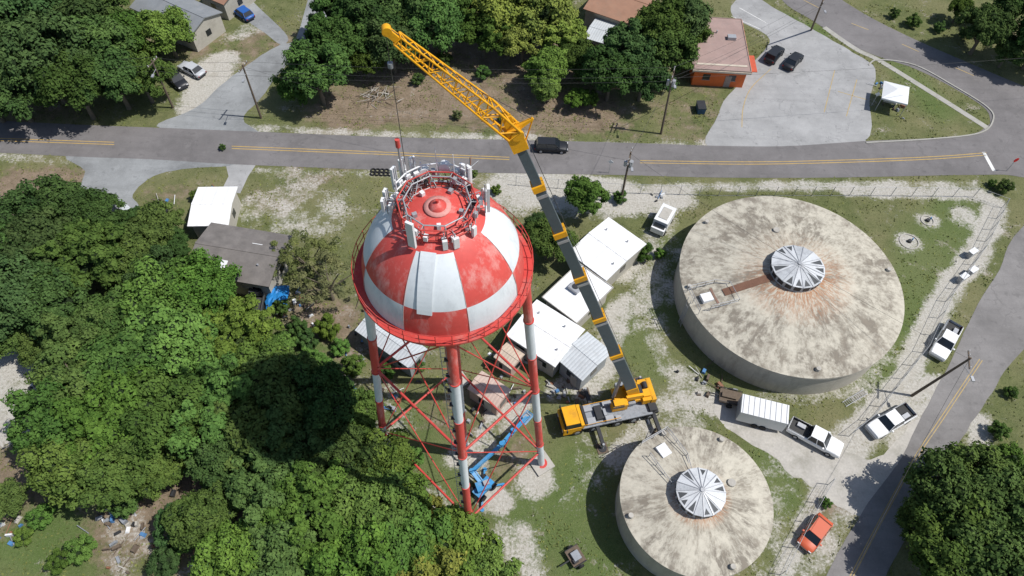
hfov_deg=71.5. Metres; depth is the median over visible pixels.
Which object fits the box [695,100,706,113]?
refuse skip
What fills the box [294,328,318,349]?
shrub
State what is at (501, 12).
oak tree
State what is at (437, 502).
oak tree
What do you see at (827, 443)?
pickup truck
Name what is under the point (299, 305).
scrap pile
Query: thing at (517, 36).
oak tree
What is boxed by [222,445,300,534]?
oak tree
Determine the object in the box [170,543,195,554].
shrub
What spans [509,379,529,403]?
scrap pile
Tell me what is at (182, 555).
scrap pile
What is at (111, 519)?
scrap pile
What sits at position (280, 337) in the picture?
oak tree
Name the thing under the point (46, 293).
oak tree
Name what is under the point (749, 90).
parking marking
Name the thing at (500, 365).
windows
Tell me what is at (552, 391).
scrap pile
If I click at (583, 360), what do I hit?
metal workshop
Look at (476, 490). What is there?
boom lift
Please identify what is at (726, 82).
door
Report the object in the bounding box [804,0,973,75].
road marking
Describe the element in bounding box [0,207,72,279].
oak tree
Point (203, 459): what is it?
oak tree
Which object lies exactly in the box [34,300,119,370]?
oak tree
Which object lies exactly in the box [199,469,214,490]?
shrub
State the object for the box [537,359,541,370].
door
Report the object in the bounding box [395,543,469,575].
oak tree
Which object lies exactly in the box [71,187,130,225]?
oak tree
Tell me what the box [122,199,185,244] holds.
oak tree
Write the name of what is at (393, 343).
metal garage
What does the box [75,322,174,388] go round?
oak tree
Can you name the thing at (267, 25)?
driveway
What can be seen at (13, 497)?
oak tree
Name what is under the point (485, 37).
oak tree
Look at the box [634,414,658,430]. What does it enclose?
scrap pile
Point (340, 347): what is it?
shrub
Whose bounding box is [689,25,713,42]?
oak tree
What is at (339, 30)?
oak tree
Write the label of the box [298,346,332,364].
oak tree
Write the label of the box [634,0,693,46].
oak tree
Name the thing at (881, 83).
scrap pile
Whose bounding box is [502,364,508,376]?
door
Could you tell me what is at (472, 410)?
scrap pile
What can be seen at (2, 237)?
oak tree
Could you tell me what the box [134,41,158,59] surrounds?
oak tree
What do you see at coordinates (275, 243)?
pine tree
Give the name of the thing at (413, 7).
oak tree
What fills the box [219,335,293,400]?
oak tree
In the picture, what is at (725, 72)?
fascia
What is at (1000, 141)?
road
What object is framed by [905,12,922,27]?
shrub
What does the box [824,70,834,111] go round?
parking marking
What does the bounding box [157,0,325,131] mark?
side street
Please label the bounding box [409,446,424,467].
shrub
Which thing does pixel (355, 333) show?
scrap pile
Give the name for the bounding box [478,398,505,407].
windows
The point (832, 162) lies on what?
road marking
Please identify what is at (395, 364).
door
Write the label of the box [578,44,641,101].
oak tree
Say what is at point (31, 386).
scrap pile
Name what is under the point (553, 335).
ridge cap
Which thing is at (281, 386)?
oak tree
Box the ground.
[0,0,1023,575]
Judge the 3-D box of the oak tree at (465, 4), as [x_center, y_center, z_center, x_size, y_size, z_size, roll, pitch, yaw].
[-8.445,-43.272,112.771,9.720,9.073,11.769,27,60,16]
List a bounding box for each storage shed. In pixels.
[467,371,510,415]
[494,341,525,377]
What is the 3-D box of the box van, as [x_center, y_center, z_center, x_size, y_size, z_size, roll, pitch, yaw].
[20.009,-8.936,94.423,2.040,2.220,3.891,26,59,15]
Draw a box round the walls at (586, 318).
[546,295,606,325]
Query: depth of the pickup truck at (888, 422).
78.64 m
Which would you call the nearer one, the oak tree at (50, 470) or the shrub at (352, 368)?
the oak tree at (50, 470)
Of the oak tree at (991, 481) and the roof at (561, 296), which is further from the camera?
the roof at (561, 296)
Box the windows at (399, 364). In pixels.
[397,359,420,367]
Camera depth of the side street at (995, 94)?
116.80 m
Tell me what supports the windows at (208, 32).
in the bungalow at (207, 25)
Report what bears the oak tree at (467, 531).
on the ground
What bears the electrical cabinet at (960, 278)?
on the ground
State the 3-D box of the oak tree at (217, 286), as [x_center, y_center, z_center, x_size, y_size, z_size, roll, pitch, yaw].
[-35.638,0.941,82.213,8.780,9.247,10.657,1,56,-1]
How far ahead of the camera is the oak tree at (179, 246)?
87.51 m
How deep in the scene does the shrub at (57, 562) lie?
68.46 m
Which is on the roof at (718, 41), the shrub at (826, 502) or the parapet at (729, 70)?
the parapet at (729, 70)
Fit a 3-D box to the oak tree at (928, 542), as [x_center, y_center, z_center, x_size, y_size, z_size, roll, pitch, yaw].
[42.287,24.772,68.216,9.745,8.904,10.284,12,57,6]
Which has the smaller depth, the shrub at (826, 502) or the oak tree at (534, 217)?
the shrub at (826, 502)
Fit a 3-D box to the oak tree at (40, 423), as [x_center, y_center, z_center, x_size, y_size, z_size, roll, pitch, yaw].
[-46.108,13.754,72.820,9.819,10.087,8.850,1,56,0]
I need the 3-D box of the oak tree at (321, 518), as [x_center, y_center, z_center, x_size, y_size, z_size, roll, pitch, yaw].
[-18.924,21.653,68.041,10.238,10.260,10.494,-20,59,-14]
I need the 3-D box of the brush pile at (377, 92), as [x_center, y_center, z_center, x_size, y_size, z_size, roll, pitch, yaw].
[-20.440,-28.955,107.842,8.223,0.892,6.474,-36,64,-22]
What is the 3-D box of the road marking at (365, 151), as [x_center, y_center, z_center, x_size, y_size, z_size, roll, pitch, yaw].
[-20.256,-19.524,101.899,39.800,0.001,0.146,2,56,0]
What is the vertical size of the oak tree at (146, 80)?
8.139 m
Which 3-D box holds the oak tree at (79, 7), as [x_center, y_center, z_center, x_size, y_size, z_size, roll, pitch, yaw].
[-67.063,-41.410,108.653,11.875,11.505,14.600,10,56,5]
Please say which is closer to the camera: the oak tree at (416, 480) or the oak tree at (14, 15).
the oak tree at (416, 480)
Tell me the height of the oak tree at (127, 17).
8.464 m
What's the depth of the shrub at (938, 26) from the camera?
119.08 m
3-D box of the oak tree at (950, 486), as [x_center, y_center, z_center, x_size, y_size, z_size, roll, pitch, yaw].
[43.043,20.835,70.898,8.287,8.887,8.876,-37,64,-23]
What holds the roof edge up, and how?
on the roof at (718, 41)
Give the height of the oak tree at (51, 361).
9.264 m
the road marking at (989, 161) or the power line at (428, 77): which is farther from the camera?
the road marking at (989, 161)
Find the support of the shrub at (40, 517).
on the ground
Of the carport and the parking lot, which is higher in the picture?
the parking lot
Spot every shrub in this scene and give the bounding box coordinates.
[12,526,33,546]
[24,502,56,529]
[42,547,69,575]
[63,531,98,565]
[108,490,142,519]
[145,542,180,575]
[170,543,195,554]
[188,189,196,200]
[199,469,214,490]
[218,144,225,149]
[272,299,290,316]
[286,316,307,335]
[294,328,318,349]
[312,312,341,341]
[330,337,349,356]
[340,354,365,378]
[380,361,394,381]
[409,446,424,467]
[411,72,425,84]
[415,360,425,370]
[436,52,452,66]
[452,110,461,119]
[472,170,477,177]
[475,65,491,80]
[490,185,501,194]
[584,89,599,106]
[612,190,626,203]
[637,242,653,262]
[653,247,666,258]
[819,496,833,509]
[888,7,900,17]
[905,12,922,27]
[933,21,945,32]
[958,26,967,39]
[987,179,996,186]
[987,419,1012,441]
[995,178,1014,194]
[996,441,1023,469]
[1003,386,1018,398]
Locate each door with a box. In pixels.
[241,286,248,294]
[391,357,398,367]
[484,401,490,411]
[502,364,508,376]
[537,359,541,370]
[570,375,577,387]
[723,76,731,86]
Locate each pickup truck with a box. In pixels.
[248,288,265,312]
[786,416,843,458]
[864,402,916,439]
[929,319,963,361]
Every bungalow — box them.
[129,0,225,51]
[192,222,293,295]
[202,0,255,19]
[583,0,655,27]
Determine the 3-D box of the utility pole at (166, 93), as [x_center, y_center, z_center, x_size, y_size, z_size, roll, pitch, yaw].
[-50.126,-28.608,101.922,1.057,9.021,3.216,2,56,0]
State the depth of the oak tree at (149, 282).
77.51 m
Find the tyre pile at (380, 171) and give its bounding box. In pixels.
[370,168,389,175]
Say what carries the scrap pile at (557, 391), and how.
on the ground
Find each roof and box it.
[507,300,584,366]
[544,265,611,321]
[573,217,645,280]
[694,18,750,70]
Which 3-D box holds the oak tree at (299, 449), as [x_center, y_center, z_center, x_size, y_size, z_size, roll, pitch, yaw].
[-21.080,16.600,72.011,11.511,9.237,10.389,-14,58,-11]
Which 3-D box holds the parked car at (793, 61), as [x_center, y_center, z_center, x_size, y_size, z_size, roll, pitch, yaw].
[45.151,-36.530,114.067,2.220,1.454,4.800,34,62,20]
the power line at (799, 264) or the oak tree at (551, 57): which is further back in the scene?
the oak tree at (551, 57)
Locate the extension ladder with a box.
[842,389,867,406]
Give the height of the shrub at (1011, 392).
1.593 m
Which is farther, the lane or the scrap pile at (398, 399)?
the lane
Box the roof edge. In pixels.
[696,62,747,66]
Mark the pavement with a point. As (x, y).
(923, 87)
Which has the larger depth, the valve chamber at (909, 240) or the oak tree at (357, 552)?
the valve chamber at (909, 240)
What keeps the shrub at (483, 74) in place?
on the ground
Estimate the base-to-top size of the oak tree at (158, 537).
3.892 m
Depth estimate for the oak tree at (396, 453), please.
71.20 m
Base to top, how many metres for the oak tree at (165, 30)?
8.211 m
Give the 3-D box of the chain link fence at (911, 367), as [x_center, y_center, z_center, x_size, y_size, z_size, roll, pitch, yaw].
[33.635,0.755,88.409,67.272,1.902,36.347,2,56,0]
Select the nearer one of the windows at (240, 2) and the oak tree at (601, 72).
the oak tree at (601, 72)
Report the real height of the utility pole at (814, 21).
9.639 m
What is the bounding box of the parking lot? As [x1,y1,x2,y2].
[705,0,875,145]
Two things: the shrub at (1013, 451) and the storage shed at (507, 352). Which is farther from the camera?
the storage shed at (507, 352)
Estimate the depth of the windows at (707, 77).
109.93 m
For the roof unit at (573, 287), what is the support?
on the roof at (561, 296)
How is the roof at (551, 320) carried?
on the walls at (550, 370)
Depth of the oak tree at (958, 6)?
118.35 m
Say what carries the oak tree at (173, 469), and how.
on the ground
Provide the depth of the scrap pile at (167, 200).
95.98 m
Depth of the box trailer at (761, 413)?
77.98 m
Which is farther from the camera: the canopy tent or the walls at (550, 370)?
the canopy tent
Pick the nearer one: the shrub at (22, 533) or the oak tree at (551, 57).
the shrub at (22, 533)
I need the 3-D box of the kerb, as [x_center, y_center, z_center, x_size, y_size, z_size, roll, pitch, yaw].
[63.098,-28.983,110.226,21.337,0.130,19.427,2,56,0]
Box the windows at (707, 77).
[692,69,735,81]
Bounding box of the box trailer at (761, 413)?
[736,394,788,431]
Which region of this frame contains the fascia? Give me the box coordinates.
[693,27,751,74]
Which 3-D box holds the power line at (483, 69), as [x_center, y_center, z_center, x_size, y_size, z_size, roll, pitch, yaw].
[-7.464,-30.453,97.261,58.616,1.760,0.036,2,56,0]
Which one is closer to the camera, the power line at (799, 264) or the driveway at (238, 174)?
the power line at (799, 264)
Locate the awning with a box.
[749,55,756,71]
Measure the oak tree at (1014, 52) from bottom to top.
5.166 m
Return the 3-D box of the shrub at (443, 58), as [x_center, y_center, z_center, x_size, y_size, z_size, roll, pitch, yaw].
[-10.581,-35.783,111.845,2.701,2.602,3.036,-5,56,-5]
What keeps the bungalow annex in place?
on the ground
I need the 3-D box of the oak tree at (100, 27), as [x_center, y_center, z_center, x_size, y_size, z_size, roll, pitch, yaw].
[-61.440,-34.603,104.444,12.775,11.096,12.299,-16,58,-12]
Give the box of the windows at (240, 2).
[211,0,242,9]
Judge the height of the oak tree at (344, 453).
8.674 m
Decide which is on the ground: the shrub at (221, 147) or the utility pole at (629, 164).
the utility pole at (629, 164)
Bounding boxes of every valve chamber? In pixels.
[899,233,919,248]
[920,215,934,225]
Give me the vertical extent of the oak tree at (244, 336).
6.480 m
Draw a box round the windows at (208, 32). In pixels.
[185,28,211,43]
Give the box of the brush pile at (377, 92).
[346,79,403,108]
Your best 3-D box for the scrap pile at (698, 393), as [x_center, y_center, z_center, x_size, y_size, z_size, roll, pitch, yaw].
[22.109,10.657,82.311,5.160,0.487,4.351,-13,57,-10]
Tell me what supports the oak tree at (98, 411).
on the ground
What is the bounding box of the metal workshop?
[559,332,608,389]
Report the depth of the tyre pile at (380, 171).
99.51 m
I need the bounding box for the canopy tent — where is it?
[875,81,908,116]
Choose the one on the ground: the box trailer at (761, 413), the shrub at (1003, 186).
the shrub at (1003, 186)
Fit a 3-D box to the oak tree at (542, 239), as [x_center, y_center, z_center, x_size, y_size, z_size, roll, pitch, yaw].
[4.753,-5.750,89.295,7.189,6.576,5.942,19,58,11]
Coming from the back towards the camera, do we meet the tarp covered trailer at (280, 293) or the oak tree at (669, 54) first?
the oak tree at (669, 54)
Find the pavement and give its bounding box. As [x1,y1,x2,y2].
[823,27,988,128]
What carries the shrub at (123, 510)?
on the ground
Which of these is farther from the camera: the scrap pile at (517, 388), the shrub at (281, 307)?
the shrub at (281, 307)
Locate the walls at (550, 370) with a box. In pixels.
[510,337,579,376]
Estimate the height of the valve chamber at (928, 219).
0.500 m
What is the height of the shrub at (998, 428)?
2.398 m
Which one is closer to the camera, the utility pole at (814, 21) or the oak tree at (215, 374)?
the oak tree at (215, 374)
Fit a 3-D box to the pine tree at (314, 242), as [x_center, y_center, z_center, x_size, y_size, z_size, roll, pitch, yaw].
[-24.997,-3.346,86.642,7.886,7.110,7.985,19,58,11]
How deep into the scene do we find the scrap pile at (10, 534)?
71.51 m
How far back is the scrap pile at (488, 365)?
83.27 m
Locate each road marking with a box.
[0,138,101,141]
[0,140,113,144]
[232,148,508,159]
[234,146,498,156]
[640,152,985,161]
[662,155,983,163]
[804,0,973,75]
[850,359,979,575]
[853,360,982,575]
[982,152,995,170]
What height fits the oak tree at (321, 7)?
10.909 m
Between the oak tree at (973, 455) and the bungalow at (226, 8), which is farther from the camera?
the bungalow at (226, 8)
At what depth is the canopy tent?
107.04 m
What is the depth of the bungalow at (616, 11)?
115.68 m
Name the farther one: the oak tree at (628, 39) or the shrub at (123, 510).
the oak tree at (628, 39)
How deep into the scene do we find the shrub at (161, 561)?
68.29 m
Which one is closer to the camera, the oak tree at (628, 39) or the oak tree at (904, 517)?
the oak tree at (904, 517)
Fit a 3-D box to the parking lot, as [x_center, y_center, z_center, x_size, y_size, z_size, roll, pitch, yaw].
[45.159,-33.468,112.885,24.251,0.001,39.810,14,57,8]
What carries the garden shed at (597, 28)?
on the ground
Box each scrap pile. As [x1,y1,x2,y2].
[0,515,22,546]
[28,368,39,389]
[77,509,121,535]
[97,489,175,573]
[151,193,174,212]
[181,549,194,565]
[272,308,294,316]
[282,289,318,326]
[346,300,364,360]
[382,380,421,411]
[465,405,486,436]
[484,347,527,378]
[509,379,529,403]
[540,380,565,399]
[546,378,583,403]
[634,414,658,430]
[651,191,666,201]
[676,360,713,397]
[708,381,737,392]
[868,81,882,89]
[890,103,904,118]
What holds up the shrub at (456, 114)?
on the ground
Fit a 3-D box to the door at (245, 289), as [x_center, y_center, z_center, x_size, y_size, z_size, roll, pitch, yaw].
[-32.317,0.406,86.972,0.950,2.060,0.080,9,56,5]
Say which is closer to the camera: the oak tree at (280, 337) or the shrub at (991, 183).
the oak tree at (280, 337)
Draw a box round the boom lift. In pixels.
[469,410,532,511]
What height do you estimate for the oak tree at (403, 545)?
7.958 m
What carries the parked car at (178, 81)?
on the ground
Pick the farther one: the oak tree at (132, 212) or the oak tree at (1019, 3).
the oak tree at (1019, 3)
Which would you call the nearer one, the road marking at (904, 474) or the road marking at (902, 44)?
the road marking at (904, 474)
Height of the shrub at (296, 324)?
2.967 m
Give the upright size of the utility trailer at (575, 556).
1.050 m
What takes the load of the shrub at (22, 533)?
on the ground
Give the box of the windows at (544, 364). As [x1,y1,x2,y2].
[517,345,546,368]
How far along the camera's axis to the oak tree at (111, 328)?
77.25 m
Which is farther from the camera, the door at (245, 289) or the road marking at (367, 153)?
the road marking at (367, 153)
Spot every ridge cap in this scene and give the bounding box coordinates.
[521,314,570,346]
[589,232,627,260]
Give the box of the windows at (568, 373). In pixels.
[566,367,596,378]
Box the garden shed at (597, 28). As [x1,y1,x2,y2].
[585,18,617,46]
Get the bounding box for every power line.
[244,61,671,69]
[245,70,664,77]
[246,67,623,159]
[248,75,663,82]
[631,154,964,356]
[674,58,1018,77]
[678,3,822,74]
[852,362,967,575]
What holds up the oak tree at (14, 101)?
on the ground
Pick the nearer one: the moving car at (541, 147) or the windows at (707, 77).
the moving car at (541, 147)
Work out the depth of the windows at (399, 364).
81.28 m
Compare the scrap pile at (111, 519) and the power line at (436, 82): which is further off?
the power line at (436, 82)
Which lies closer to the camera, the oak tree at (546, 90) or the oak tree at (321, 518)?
the oak tree at (321, 518)
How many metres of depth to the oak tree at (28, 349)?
78.38 m
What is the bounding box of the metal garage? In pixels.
[355,318,426,376]
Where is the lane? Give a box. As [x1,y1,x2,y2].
[66,156,232,207]
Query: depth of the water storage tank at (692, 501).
68.98 m
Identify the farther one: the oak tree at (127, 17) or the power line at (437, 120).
the oak tree at (127, 17)
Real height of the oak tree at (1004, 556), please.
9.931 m
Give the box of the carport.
[112,200,129,211]
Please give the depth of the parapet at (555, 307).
84.60 m
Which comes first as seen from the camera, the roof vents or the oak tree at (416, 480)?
the oak tree at (416, 480)
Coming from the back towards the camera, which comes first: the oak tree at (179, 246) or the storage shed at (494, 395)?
the oak tree at (179, 246)
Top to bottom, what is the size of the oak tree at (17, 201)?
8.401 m
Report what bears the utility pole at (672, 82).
on the ground
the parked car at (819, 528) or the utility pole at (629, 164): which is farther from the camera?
the utility pole at (629, 164)
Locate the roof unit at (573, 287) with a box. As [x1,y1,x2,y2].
[568,281,579,294]
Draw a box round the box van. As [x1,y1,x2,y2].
[650,203,676,235]
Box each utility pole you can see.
[147,56,173,107]
[239,60,261,118]
[621,147,633,197]
[660,67,675,134]
[810,0,826,30]
[910,350,974,396]
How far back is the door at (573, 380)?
80.96 m
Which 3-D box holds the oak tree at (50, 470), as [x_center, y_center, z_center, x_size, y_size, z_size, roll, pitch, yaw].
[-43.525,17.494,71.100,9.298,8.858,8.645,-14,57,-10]
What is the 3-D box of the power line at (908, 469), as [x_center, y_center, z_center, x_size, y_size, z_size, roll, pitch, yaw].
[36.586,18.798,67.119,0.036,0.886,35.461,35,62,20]
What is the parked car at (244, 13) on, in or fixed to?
on the driveway at (267, 25)
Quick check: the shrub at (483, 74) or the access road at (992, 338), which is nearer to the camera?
the access road at (992, 338)
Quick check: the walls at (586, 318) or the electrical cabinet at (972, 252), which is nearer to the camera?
the walls at (586, 318)
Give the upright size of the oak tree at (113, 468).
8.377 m
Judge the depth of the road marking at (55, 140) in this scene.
101.93 m
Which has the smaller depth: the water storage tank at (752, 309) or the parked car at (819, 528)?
the parked car at (819, 528)
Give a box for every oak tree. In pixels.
[0,0,63,21]
[0,8,91,103]
[0,12,17,20]
[0,70,41,122]
[0,178,57,224]
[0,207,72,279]
[0,221,30,270]
[0,249,40,341]
[0,324,31,358]
[0,375,83,455]
[0,477,29,522]
[15,433,95,508]
[16,257,92,339]
[16,332,42,367]
[20,217,137,296]
[23,338,91,406]
[30,173,90,223]
[31,48,104,119]
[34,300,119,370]
[36,0,118,18]
[45,13,137,56]
[49,359,158,463]
[64,436,166,512]
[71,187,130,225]
[73,38,145,109]
[73,282,157,338]
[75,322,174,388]
[97,228,164,294]
[101,0,134,15]
[106,9,150,52]
[114,205,140,224]
[115,255,202,324]
[119,370,205,460]
[120,302,221,379]
[121,244,175,286]
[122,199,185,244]
[127,49,177,103]
[134,5,195,58]
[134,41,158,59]
[136,442,195,500]
[152,499,185,547]
[157,225,190,260]
[159,477,240,551]
[164,351,259,458]
[167,246,241,318]
[183,432,250,488]
[187,516,270,575]
[188,292,284,362]
[192,552,242,575]
[193,394,307,472]
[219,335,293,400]
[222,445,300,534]
[234,308,275,345]
[237,518,319,575]
[241,345,322,419]
[243,404,349,483]
[262,457,350,567]
[268,68,316,105]
[272,330,296,348]
[280,37,352,104]
[290,359,357,430]
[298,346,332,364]
[303,15,366,73]
[303,514,406,575]
[305,423,384,499]
[306,0,354,25]
[311,466,419,531]
[335,0,406,41]
[341,386,385,439]
[348,47,384,77]
[352,427,418,489]
[364,17,424,73]
[372,500,457,575]
[377,0,427,26]
[384,466,432,509]
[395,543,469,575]
[405,0,465,53]
[408,501,504,575]
[426,493,444,519]
[454,8,513,58]
[455,0,479,22]
[456,543,523,575]
[464,0,529,38]
[496,19,545,63]
[516,0,579,47]
[521,45,570,85]
[522,217,578,263]
[523,211,545,231]
[528,67,561,103]
[541,17,589,50]
[559,37,598,80]
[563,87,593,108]
[563,174,611,215]
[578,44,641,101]
[599,17,656,64]
[623,51,679,102]
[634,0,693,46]
[642,28,700,79]
[661,0,713,35]
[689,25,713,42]
[893,497,918,540]
[902,445,1010,522]
[905,494,1006,575]
[941,440,1023,491]
[942,498,1023,575]
[947,0,974,22]
[953,1,1021,54]
[969,458,1023,527]
[991,0,1023,15]
[993,34,1023,67]
[1007,494,1023,536]
[1014,14,1023,69]
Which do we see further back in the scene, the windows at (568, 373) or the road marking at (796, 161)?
the road marking at (796, 161)
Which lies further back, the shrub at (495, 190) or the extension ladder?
the shrub at (495, 190)
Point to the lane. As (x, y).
(124, 179)
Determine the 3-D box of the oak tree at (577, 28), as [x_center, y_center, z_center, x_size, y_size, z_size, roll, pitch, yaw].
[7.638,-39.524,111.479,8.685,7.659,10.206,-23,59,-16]
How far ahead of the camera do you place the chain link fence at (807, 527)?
72.18 m
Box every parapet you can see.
[542,263,613,323]
[692,17,751,72]
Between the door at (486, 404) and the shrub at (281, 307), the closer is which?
the door at (486, 404)
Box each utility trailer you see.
[560,544,586,568]
[710,386,742,407]
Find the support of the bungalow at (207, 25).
on the ground
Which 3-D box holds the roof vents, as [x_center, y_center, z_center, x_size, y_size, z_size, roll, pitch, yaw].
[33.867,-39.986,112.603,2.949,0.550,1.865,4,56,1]
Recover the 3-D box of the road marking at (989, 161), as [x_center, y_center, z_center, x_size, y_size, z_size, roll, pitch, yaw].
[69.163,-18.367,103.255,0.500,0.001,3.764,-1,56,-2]
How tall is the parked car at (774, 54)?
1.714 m
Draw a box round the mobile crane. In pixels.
[381,23,661,454]
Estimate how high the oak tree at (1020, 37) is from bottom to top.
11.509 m
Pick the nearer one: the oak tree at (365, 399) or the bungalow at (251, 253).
the oak tree at (365, 399)
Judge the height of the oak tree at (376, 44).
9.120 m
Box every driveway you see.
[223,164,254,192]
[247,2,287,43]
[714,399,919,515]
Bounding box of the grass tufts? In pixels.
[0,0,1023,575]
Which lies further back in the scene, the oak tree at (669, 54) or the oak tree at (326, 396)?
the oak tree at (669, 54)
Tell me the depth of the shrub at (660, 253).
91.59 m
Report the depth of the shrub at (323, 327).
83.26 m
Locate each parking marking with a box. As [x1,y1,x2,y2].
[742,69,770,117]
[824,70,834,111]
[846,79,856,115]
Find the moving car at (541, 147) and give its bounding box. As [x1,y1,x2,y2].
[534,137,567,154]
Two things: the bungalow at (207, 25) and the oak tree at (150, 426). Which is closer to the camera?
the oak tree at (150, 426)
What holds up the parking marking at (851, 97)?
on the parking lot
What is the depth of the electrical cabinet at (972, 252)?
92.68 m
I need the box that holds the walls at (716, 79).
[689,61,745,87]
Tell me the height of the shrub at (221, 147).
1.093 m
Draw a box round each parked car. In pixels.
[166,70,188,89]
[177,61,206,78]
[234,5,254,21]
[763,45,784,64]
[782,51,803,70]
[796,512,832,553]
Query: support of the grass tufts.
on the ground
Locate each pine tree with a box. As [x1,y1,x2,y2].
[269,240,308,279]
[276,229,341,284]
[288,250,355,304]
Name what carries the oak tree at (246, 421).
on the ground
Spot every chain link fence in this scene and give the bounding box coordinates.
[518,176,1009,435]
[780,479,834,575]
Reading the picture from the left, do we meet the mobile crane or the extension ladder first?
the mobile crane
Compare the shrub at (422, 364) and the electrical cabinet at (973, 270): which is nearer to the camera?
the shrub at (422, 364)
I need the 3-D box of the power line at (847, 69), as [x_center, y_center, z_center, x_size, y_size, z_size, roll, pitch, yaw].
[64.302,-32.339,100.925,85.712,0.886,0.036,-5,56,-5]
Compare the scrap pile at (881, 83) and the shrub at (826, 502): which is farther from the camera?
the scrap pile at (881, 83)
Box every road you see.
[0,104,1023,177]
[827,226,1023,575]
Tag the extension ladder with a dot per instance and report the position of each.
(853, 397)
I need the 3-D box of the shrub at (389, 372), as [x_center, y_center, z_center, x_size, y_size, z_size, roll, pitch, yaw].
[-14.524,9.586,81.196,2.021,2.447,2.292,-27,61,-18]
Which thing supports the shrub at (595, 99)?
on the ground
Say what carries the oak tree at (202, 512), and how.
on the ground
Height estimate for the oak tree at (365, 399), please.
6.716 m
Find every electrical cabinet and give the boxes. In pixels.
[956,272,969,282]
[965,247,978,258]
[967,265,978,277]
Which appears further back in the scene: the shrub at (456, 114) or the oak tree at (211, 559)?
the shrub at (456, 114)
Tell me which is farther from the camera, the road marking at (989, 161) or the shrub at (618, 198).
the road marking at (989, 161)
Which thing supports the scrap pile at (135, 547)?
on the ground
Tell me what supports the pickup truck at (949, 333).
on the ground
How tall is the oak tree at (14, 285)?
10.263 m
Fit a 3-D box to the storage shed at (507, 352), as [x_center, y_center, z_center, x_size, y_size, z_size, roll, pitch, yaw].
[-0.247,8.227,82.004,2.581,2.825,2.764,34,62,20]
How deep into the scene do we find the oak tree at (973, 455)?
70.69 m
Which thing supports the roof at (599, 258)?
on the walls at (617, 274)
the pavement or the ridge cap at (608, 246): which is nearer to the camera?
the ridge cap at (608, 246)
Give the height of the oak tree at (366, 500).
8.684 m
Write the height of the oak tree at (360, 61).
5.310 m
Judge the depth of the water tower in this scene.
44.64 m
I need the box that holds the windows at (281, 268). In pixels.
[236,263,283,291]
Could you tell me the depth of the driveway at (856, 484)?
77.31 m
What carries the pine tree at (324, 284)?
on the ground
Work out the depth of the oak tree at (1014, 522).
66.57 m
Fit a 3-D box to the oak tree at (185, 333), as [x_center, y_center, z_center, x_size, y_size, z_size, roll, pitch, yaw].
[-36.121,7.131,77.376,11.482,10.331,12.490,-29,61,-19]
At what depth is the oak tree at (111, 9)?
109.55 m
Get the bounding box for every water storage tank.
[615,426,773,575]
[673,196,904,394]
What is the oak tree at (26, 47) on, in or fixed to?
on the ground
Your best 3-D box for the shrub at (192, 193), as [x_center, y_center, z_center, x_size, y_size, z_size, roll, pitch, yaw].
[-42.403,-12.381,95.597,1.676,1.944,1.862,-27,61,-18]
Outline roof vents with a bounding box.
[716,30,736,40]
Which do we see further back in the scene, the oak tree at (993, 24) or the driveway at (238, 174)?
the oak tree at (993, 24)
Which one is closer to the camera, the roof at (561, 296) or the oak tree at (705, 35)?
the roof at (561, 296)
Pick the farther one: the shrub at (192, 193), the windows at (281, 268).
the shrub at (192, 193)
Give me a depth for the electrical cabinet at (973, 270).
90.95 m
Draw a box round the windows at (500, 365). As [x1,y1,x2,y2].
[499,362,520,368]
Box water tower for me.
[351,138,554,537]
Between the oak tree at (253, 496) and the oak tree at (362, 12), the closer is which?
the oak tree at (253, 496)
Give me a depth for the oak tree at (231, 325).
77.21 m
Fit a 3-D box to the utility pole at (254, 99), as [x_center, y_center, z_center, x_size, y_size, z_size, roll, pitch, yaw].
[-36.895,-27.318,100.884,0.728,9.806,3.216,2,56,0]
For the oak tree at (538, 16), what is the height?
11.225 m
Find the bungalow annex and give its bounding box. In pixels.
[187,186,240,237]
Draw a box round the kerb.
[866,59,994,142]
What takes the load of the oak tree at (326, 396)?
on the ground
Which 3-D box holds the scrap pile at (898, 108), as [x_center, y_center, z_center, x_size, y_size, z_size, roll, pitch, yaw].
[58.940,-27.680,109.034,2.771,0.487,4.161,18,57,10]
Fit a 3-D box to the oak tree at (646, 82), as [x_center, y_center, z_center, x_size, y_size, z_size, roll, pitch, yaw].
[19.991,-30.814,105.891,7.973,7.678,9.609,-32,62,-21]
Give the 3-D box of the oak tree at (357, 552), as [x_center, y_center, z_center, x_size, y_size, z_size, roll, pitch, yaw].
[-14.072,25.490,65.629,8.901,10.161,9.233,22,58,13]
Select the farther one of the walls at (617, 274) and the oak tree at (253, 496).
the walls at (617, 274)
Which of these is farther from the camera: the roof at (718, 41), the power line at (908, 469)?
the roof at (718, 41)
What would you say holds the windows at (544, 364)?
attached to the walls at (550, 370)
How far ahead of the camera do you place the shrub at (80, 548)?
69.11 m
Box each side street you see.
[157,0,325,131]
[783,0,1023,122]
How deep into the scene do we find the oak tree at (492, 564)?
64.92 m
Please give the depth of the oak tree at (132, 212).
89.70 m
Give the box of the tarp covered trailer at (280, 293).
[265,285,288,308]
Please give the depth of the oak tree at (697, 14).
109.18 m
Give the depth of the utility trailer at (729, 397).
80.58 m
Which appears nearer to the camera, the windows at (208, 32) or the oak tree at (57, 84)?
the oak tree at (57, 84)
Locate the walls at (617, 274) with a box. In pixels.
[579,250,640,284]
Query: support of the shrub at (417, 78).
on the ground
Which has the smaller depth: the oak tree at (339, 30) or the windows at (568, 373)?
the windows at (568, 373)
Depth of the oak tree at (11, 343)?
79.22 m

